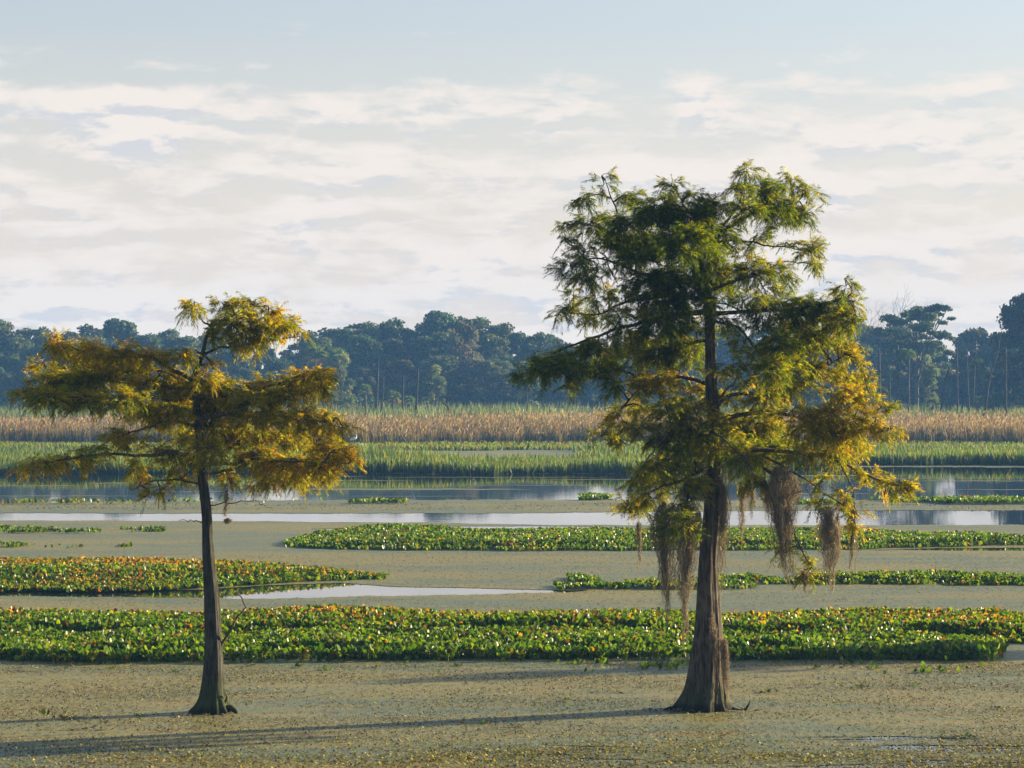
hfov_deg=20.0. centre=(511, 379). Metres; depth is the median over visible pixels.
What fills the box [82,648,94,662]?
water hyacinth plant
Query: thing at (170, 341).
broadleaf tree
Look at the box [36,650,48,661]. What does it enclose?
water hyacinth plant
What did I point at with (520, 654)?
water hyacinth plant
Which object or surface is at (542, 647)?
water hyacinth plant
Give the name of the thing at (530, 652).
water hyacinth plant
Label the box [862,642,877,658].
water hyacinth plant
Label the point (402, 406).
dead trunk
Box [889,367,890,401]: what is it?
dead trunk
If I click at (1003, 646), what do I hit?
water hyacinth plant
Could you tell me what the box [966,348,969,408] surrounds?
dead trunk
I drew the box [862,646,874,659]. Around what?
water hyacinth plant
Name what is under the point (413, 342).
broadleaf tree
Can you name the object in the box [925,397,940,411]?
cabbage palm
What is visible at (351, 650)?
water hyacinth plant
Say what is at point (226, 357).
broadleaf tree
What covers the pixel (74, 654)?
water hyacinth plant
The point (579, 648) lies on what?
water hyacinth plant
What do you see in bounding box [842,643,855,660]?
water hyacinth plant
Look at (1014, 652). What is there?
duckweed mat
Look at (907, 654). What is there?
water hyacinth plant
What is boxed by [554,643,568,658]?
water hyacinth plant
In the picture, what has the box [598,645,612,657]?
water hyacinth plant
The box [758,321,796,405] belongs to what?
broadleaf tree
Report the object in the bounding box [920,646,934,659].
water hyacinth plant
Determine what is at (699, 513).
spanish moss
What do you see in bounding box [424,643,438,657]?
water hyacinth plant
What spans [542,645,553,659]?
water hyacinth plant
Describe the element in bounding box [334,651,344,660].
water hyacinth plant
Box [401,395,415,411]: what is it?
cabbage palm
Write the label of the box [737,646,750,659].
water hyacinth plant
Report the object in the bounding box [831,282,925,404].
leafless tree
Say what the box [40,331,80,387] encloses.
broadleaf tree
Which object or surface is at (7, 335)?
broadleaf tree
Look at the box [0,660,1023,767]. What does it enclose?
floating fern
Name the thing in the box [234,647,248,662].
water hyacinth plant
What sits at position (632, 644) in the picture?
water hyacinth plant
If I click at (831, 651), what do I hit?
water hyacinth plant
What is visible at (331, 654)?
water hyacinth plant
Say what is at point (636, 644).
water hyacinth plant
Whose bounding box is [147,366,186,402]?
broadleaf tree
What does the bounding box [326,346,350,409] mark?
cabbage palm
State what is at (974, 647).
water hyacinth plant
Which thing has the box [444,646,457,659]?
water hyacinth plant
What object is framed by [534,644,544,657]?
water hyacinth plant
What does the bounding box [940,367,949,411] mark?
dead trunk
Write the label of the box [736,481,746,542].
spanish moss
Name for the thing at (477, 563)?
duckweed mat
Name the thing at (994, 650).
water hyacinth plant
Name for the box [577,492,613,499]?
water hyacinth bed
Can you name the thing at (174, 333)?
broadleaf tree
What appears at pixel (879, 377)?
dead trunk
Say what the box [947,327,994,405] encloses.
broadleaf tree
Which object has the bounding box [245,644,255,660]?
water hyacinth plant
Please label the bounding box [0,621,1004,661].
water hyacinth bed
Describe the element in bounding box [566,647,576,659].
water hyacinth plant
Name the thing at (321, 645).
water hyacinth plant
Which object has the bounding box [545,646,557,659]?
water hyacinth plant
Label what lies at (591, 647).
water hyacinth plant
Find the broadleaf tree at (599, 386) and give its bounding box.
[595,347,616,402]
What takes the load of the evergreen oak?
on the land
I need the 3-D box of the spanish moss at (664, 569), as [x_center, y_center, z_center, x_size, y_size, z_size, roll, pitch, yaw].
[2.439,3.041,47.112,0.661,2.163,0.572,0,0,0]
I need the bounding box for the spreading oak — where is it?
[871,303,955,409]
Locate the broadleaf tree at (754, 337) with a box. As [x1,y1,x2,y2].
[728,329,767,391]
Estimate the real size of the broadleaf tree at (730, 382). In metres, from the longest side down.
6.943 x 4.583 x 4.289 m
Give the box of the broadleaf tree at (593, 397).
[570,359,596,405]
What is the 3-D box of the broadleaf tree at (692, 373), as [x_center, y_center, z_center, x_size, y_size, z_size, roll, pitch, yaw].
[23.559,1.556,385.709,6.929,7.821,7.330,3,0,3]
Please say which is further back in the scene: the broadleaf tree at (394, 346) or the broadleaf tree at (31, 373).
the broadleaf tree at (394, 346)
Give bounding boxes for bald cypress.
[1,290,366,714]
[505,158,923,712]
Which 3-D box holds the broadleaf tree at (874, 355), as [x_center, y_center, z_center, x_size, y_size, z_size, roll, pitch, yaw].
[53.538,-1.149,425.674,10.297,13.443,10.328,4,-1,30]
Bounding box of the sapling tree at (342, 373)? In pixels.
[327,352,356,407]
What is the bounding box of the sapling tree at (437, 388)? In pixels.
[420,364,446,407]
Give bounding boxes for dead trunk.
[375,359,378,413]
[381,377,387,411]
[401,377,403,410]
[412,367,418,414]
[442,401,448,412]
[526,389,527,410]
[878,348,884,413]
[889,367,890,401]
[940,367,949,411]
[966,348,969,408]
[971,340,976,410]
[983,335,1001,415]
[1005,347,1006,413]
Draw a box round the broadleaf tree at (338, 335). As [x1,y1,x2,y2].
[297,327,379,397]
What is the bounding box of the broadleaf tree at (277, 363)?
[260,356,298,405]
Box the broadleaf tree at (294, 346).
[286,330,324,409]
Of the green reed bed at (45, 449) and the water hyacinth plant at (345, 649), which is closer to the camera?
the water hyacinth plant at (345, 649)
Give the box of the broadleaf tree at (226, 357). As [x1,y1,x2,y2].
[218,349,256,386]
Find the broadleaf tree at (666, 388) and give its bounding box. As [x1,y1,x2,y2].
[647,339,695,398]
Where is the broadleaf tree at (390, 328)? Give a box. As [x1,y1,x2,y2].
[374,317,417,401]
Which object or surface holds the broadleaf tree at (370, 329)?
on the land
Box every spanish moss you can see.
[222,516,232,524]
[223,484,229,516]
[635,520,642,574]
[644,502,679,633]
[667,524,699,644]
[692,508,702,542]
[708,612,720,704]
[715,472,731,597]
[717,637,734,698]
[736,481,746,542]
[746,492,755,518]
[757,483,770,521]
[760,466,804,592]
[800,569,816,596]
[815,507,843,592]
[835,513,841,561]
[845,498,859,584]
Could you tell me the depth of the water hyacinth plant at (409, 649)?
55.89 m
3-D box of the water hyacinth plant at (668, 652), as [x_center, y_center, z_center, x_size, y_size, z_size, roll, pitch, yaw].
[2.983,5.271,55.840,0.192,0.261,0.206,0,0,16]
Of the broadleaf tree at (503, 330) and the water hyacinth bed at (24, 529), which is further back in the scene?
the broadleaf tree at (503, 330)
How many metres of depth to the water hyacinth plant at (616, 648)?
56.17 m
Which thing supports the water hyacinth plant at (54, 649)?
in the water
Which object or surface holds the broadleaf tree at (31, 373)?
on the land
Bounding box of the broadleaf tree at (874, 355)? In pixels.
[867,326,887,394]
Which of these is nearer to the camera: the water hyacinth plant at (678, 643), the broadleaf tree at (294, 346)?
the water hyacinth plant at (678, 643)
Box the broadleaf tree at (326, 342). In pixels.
[293,337,333,406]
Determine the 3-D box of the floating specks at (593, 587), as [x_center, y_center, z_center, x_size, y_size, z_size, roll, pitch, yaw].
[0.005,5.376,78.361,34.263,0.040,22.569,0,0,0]
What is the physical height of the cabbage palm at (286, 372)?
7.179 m
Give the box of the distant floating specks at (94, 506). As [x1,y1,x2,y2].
[0,502,1023,509]
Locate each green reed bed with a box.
[0,440,1023,459]
[0,441,1023,474]
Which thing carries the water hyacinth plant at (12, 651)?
in the water
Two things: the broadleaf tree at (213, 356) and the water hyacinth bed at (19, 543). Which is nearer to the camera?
the water hyacinth bed at (19, 543)
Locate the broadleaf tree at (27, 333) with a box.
[14,326,50,363]
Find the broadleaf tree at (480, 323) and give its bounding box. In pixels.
[451,316,503,355]
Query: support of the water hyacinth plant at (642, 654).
in the water
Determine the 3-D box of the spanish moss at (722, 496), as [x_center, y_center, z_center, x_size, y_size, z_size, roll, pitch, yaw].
[3.435,2.547,47.343,0.318,2.105,0.286,0,0,42]
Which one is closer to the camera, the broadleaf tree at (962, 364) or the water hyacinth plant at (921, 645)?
the water hyacinth plant at (921, 645)
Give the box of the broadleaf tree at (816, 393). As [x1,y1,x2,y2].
[792,362,823,406]
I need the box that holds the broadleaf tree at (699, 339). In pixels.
[684,325,728,378]
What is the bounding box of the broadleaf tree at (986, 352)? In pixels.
[981,333,1017,381]
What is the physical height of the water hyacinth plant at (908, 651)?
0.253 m
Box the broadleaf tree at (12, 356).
[0,337,34,400]
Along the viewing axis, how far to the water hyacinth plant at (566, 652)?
55.78 m
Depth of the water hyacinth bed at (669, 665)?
54.43 m
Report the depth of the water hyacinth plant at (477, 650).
56.08 m
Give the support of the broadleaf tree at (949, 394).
on the land
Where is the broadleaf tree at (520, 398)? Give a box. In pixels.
[508,361,541,405]
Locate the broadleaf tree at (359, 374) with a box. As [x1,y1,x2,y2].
[347,366,378,398]
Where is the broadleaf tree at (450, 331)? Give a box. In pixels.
[441,328,481,407]
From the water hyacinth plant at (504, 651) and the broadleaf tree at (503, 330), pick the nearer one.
the water hyacinth plant at (504, 651)
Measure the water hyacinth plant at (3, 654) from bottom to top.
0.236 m
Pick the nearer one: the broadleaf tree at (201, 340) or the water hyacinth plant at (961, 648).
the water hyacinth plant at (961, 648)
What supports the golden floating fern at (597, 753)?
on the duckweed mat at (1014, 652)
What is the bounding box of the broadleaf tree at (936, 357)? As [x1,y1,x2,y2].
[920,352,951,407]
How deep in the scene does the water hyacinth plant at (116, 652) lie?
55.10 m
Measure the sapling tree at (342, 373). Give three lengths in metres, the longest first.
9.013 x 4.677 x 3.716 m
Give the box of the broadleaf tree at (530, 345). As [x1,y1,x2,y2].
[508,333,552,405]
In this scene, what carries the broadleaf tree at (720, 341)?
on the land
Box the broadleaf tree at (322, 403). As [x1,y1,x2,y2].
[305,367,339,407]
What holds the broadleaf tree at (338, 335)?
on the land
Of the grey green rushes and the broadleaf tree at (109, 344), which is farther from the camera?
the broadleaf tree at (109, 344)
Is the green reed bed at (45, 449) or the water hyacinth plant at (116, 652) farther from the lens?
the green reed bed at (45, 449)
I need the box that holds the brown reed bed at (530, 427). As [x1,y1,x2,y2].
[0,404,1023,443]
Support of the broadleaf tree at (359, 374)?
on the land
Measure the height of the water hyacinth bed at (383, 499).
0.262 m
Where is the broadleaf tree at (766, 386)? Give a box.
[753,365,794,407]
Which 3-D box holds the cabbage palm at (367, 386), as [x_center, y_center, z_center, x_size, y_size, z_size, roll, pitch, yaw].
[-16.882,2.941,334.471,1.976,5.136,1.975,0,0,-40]
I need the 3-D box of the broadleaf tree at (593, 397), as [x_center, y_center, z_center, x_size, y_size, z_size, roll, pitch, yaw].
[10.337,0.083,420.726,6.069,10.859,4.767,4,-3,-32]
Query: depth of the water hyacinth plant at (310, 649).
55.73 m
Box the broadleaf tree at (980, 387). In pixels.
[958,366,994,409]
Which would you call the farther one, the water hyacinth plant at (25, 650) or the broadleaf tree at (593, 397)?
the broadleaf tree at (593, 397)
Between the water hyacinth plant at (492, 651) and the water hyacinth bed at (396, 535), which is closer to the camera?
the water hyacinth plant at (492, 651)
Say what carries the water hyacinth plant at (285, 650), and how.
in the water
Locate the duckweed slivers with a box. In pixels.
[0,475,1023,495]
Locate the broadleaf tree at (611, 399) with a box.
[595,378,616,404]
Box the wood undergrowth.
[0,394,1022,411]
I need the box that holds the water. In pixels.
[0,454,1023,767]
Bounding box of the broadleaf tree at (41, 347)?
[36,343,85,403]
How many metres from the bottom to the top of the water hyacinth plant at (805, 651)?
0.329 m
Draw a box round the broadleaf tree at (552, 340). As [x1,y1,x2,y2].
[533,331,563,402]
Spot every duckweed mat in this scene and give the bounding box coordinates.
[0,499,1023,513]
[0,520,1023,529]
[0,529,1023,551]
[0,550,1023,590]
[0,589,1023,767]
[13,445,1023,473]
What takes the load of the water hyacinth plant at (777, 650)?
in the water
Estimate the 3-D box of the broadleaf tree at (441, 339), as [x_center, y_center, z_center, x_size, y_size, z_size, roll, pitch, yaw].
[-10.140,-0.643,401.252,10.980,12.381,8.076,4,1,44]
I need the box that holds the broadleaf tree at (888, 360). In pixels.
[868,333,914,403]
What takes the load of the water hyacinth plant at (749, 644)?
in the water
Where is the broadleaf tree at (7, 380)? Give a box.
[0,367,14,406]
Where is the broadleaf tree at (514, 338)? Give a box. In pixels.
[503,331,525,391]
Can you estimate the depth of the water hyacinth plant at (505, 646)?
56.05 m
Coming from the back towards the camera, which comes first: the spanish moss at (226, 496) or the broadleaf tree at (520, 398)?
the broadleaf tree at (520, 398)
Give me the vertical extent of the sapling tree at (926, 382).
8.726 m
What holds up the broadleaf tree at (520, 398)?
on the land
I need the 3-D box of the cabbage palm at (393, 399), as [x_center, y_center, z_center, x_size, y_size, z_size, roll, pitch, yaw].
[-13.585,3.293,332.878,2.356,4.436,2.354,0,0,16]
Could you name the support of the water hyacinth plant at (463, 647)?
in the water
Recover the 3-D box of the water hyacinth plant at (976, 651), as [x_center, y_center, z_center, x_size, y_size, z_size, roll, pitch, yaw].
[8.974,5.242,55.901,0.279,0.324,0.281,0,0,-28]
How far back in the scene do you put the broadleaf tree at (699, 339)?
416.58 m
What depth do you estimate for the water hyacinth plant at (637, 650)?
56.03 m
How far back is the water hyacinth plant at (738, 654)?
55.63 m
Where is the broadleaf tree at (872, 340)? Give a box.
[832,324,882,391]
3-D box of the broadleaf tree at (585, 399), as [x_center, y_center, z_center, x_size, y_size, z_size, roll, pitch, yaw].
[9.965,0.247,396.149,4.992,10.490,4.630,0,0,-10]
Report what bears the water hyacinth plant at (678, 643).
in the water
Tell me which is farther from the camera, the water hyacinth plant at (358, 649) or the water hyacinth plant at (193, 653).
the water hyacinth plant at (358, 649)
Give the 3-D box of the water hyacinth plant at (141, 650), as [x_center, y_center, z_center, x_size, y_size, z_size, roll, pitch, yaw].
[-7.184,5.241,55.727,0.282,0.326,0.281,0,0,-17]
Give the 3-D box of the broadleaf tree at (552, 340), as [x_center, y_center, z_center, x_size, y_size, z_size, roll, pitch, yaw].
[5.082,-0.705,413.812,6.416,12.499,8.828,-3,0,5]
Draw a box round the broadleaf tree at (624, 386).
[605,355,648,402]
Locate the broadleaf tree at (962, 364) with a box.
[951,348,990,408]
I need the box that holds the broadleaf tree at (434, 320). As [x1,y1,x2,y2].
[406,310,456,378]
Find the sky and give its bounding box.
[0,0,1023,368]
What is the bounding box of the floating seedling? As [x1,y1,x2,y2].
[39,709,49,720]
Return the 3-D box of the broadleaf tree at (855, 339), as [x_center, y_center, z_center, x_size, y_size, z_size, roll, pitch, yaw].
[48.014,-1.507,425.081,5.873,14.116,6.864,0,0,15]
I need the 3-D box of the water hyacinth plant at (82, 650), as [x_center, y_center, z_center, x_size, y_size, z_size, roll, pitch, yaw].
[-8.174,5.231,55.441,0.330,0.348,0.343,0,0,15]
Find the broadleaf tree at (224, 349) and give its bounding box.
[217,329,247,376]
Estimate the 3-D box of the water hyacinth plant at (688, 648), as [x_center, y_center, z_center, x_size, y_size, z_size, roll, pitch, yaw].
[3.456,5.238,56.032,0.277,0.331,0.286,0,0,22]
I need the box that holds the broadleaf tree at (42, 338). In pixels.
[10,334,59,381]
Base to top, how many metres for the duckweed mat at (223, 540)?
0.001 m
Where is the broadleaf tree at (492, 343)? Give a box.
[474,334,515,404]
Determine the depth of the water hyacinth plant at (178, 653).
55.35 m
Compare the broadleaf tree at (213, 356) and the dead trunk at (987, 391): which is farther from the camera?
the broadleaf tree at (213, 356)
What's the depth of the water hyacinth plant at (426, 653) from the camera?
55.97 m
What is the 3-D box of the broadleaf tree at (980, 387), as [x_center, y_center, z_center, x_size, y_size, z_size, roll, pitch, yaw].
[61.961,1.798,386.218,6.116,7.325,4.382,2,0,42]
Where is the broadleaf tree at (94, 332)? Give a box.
[77,323,111,339]
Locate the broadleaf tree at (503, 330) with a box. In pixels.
[477,322,519,396]
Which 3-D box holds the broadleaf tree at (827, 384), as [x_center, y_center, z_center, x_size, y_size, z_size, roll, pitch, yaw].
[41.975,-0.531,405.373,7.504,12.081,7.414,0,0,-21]
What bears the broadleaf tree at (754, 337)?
on the land
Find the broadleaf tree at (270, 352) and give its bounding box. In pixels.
[246,345,275,392]
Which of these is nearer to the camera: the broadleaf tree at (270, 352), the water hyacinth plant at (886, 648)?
the water hyacinth plant at (886, 648)
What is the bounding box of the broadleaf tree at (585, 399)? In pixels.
[570,345,600,407]
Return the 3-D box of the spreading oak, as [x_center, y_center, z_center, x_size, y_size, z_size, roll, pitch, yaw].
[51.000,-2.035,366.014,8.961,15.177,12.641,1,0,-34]
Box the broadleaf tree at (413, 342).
[395,322,439,401]
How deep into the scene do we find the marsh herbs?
230.53 m
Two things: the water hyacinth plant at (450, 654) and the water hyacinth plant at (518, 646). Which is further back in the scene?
the water hyacinth plant at (518, 646)
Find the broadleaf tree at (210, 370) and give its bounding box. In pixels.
[188,365,221,381]
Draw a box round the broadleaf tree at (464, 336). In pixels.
[444,322,483,407]
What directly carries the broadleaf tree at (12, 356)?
on the land
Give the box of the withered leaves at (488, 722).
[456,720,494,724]
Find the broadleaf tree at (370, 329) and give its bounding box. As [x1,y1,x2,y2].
[340,321,397,398]
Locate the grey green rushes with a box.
[0,399,1023,423]
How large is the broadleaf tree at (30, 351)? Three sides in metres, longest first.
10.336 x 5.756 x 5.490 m
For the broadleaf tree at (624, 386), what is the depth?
396.33 m
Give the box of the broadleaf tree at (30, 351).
[15,345,43,406]
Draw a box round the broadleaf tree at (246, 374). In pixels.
[228,367,258,393]
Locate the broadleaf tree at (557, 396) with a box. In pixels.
[544,373,574,407]
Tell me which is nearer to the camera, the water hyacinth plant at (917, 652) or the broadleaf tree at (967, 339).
the water hyacinth plant at (917, 652)
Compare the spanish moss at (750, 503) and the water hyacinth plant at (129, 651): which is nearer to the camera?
the spanish moss at (750, 503)
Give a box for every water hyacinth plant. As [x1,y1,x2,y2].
[0,648,7,658]
[6,648,18,659]
[7,642,23,653]
[19,643,32,659]
[35,642,50,659]
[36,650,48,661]
[47,646,61,662]
[55,651,64,662]
[60,646,74,661]
[60,648,69,661]
[65,645,83,661]
[76,644,90,661]
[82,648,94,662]
[88,652,98,662]
[94,648,106,663]
[99,652,109,662]
[105,645,118,661]
[110,647,126,663]
[118,648,133,662]
[127,645,141,660]
[134,645,144,660]
[140,646,149,660]
[144,645,161,662]
[151,645,169,661]
[161,648,172,660]
[173,649,185,662]
[174,646,187,661]
[181,646,192,660]
[186,648,197,661]
[195,646,203,661]
[223,645,238,661]
[231,653,238,661]
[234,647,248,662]
[243,649,252,661]
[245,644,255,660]
[252,646,266,661]
[256,644,271,661]
[270,649,281,660]
[282,648,293,661]
[287,646,294,659]
[294,646,307,660]
[305,645,314,660]
[310,646,322,660]
[312,643,326,660]
[324,648,336,660]
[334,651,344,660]
[336,644,349,660]
[346,645,354,660]
[351,644,366,659]
[361,643,375,659]
[370,644,384,660]
[385,642,401,660]
[391,647,404,660]
[404,642,419,659]
[411,643,424,658]
[419,647,430,658]
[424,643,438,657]
[426,645,440,659]
[431,646,446,660]
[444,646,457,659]
[444,650,454,660]
[453,646,460,657]
[456,642,472,657]
[456,646,464,657]
[463,649,472,658]
[466,641,480,657]
[475,644,486,658]
[475,650,484,658]
[485,645,496,659]
[487,641,504,658]
[495,641,509,658]
[499,645,514,660]
[510,642,523,658]
[516,650,525,660]
[521,643,533,652]
[522,645,537,658]
[529,645,539,657]
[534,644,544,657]
[538,643,555,658]
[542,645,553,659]
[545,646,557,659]
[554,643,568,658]
[557,644,575,659]
[565,643,580,657]
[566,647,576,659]
[574,645,585,658]
[584,643,599,659]
[596,648,607,659]
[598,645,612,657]
[605,643,617,658]
[606,643,619,657]
[613,644,624,658]
[618,648,628,659]
[619,644,632,658]
[630,642,638,656]
[631,641,645,657]
[632,646,643,658]
[638,651,647,659]
[644,645,655,659]
[657,646,671,659]
[663,648,671,659]
[670,647,681,658]
[673,645,685,658]
[675,640,692,656]
[682,643,689,657]
[684,643,691,658]
[728,649,736,660]
[731,645,744,660]
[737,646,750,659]
[745,641,762,657]
[745,644,758,659]
[761,646,774,660]
[769,647,780,659]
[772,645,786,660]
[780,644,790,658]
[787,648,795,659]
[791,647,799,658]
[803,644,813,659]
[805,643,819,660]
[808,644,823,658]
[814,645,831,659]
[823,646,836,659]
[825,646,836,659]
[833,650,842,659]
[837,643,846,658]
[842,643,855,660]
[842,645,857,661]
[849,645,864,658]
[855,645,868,659]
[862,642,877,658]
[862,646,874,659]
[872,648,881,660]
[877,643,891,652]
[886,644,900,651]
[889,643,901,659]
[903,648,913,659]
[906,649,915,659]
[910,642,923,659]
[912,646,924,659]
[917,643,931,658]
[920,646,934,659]
[938,649,948,660]
[948,644,963,653]
[955,643,973,659]
[963,644,973,659]
[966,641,978,658]
[970,643,983,659]
[974,644,989,660]
[982,643,999,660]
[987,643,999,658]
[990,642,1007,657]
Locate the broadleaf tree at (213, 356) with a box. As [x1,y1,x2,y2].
[183,350,226,377]
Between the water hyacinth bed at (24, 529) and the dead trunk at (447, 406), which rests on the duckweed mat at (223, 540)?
the water hyacinth bed at (24, 529)
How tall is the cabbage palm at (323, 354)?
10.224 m
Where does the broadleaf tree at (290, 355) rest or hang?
on the land
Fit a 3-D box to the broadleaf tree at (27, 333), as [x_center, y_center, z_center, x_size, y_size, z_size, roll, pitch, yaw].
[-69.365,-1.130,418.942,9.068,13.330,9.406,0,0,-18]
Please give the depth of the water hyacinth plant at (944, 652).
55.66 m
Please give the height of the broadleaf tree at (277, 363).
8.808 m
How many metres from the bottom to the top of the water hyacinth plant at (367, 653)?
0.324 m
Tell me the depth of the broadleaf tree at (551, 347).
395.66 m
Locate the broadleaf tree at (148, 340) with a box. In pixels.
[111,333,181,398]
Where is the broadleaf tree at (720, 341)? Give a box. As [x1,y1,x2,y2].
[715,328,733,368]
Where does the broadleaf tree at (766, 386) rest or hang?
on the land
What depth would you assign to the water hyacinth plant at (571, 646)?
56.22 m
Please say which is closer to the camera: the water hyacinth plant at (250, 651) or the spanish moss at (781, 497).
the spanish moss at (781, 497)
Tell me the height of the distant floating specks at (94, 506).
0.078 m
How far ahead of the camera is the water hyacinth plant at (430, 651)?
55.83 m
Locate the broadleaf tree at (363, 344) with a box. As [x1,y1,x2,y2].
[339,334,391,404]
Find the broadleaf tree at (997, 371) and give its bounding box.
[987,346,1019,404]
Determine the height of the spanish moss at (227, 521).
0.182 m
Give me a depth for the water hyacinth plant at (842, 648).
56.00 m
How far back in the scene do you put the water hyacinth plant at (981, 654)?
55.66 m
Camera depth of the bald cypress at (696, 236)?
47.13 m
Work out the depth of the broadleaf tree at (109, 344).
399.51 m
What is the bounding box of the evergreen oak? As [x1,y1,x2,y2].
[982,292,1023,411]
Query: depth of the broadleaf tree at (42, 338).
415.45 m
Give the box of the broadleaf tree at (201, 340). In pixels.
[193,334,223,365]
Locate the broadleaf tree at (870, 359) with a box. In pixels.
[842,344,876,404]
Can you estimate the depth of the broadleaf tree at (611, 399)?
378.58 m
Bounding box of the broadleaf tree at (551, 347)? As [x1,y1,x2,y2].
[530,342,589,407]
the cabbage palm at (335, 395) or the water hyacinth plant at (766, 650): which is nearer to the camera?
the water hyacinth plant at (766, 650)
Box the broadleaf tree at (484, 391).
[450,358,516,408]
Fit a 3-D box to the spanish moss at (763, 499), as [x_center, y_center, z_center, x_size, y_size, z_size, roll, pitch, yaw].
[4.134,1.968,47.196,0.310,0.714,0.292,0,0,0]
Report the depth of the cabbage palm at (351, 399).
337.88 m
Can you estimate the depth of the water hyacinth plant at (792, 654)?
55.81 m
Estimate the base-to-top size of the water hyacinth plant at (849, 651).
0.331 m
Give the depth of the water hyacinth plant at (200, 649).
55.39 m
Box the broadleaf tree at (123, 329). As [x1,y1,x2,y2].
[95,318,140,358]
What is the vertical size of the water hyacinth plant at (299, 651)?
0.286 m
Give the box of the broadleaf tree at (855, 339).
[827,325,858,372]
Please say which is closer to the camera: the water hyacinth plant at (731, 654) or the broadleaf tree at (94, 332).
the water hyacinth plant at (731, 654)
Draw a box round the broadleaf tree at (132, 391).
[111,375,146,402]
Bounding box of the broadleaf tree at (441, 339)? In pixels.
[406,331,463,406]
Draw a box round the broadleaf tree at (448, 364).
[408,355,469,409]
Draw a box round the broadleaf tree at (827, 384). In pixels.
[804,348,837,408]
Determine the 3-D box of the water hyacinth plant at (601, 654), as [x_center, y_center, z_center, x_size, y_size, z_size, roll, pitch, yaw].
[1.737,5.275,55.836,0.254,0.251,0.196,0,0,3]
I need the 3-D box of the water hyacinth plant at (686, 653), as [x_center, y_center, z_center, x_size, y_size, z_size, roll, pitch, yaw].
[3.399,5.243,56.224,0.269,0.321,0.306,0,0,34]
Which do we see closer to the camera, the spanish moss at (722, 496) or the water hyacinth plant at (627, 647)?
the spanish moss at (722, 496)
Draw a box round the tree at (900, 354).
[889,345,908,411]
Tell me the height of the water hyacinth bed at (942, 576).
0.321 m
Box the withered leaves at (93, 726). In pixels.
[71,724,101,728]
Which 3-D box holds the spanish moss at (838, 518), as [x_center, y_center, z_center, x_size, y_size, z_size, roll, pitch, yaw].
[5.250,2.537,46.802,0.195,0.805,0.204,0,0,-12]
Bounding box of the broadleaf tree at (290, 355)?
[279,350,305,405]
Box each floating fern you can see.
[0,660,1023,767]
[0,734,1023,767]
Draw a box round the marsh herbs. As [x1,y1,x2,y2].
[0,439,1022,450]
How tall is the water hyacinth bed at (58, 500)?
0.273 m
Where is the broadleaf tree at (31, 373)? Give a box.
[21,367,65,405]
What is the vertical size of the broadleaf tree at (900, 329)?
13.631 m
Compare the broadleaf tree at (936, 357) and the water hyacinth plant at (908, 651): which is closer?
the water hyacinth plant at (908, 651)
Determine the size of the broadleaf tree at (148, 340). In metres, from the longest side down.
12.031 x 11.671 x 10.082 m
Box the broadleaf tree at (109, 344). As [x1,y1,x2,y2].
[78,336,124,392]
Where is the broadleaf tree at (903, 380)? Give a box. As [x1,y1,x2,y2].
[881,366,913,402]
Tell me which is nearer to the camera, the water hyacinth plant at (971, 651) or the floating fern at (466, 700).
the floating fern at (466, 700)
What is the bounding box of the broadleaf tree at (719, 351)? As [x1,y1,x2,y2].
[697,347,726,393]
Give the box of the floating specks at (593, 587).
[0,554,1023,611]
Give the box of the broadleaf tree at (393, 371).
[372,359,428,407]
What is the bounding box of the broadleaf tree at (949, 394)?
[903,361,966,410]
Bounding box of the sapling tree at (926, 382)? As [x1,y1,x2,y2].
[917,354,940,408]
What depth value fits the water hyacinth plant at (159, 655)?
55.47 m
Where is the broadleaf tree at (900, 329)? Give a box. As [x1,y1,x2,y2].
[874,326,921,402]
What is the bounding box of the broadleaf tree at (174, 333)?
[156,328,179,337]
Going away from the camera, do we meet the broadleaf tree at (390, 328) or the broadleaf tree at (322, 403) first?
the broadleaf tree at (322, 403)
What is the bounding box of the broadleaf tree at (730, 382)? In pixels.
[720,371,742,406]
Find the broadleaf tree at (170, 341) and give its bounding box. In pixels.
[155,334,208,377]
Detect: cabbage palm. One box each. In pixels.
[278,367,295,404]
[301,344,329,409]
[325,391,338,410]
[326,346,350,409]
[338,396,357,411]
[356,383,373,411]
[384,390,401,411]
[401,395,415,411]
[906,349,916,408]
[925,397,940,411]
[968,358,986,409]
[971,395,984,411]
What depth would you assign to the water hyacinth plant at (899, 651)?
55.95 m
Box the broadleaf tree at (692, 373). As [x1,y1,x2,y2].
[664,364,705,398]
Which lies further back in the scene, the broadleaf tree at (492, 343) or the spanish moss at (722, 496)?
the broadleaf tree at (492, 343)
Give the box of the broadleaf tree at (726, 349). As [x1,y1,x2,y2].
[717,337,763,398]
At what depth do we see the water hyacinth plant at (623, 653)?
55.90 m
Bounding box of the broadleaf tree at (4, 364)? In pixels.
[0,348,9,397]
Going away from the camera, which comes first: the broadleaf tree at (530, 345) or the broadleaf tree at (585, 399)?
the broadleaf tree at (585, 399)
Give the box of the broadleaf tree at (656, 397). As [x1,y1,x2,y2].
[623,367,659,399]
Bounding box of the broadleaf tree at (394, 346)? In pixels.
[371,338,418,402]
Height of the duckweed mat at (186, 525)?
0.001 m
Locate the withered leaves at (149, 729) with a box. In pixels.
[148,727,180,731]
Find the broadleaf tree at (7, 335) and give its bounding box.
[0,319,22,384]
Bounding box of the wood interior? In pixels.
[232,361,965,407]
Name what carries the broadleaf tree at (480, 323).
on the land
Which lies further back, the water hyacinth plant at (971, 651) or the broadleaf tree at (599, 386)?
the broadleaf tree at (599, 386)
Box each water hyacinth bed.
[0,524,166,532]
[0,540,132,547]
[0,556,388,591]
[0,603,1023,643]
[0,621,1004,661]
[1,496,321,503]
[283,522,1023,550]
[348,497,409,502]
[437,657,990,673]
[553,578,757,589]
[566,569,1023,585]
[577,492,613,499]
[795,494,1023,503]

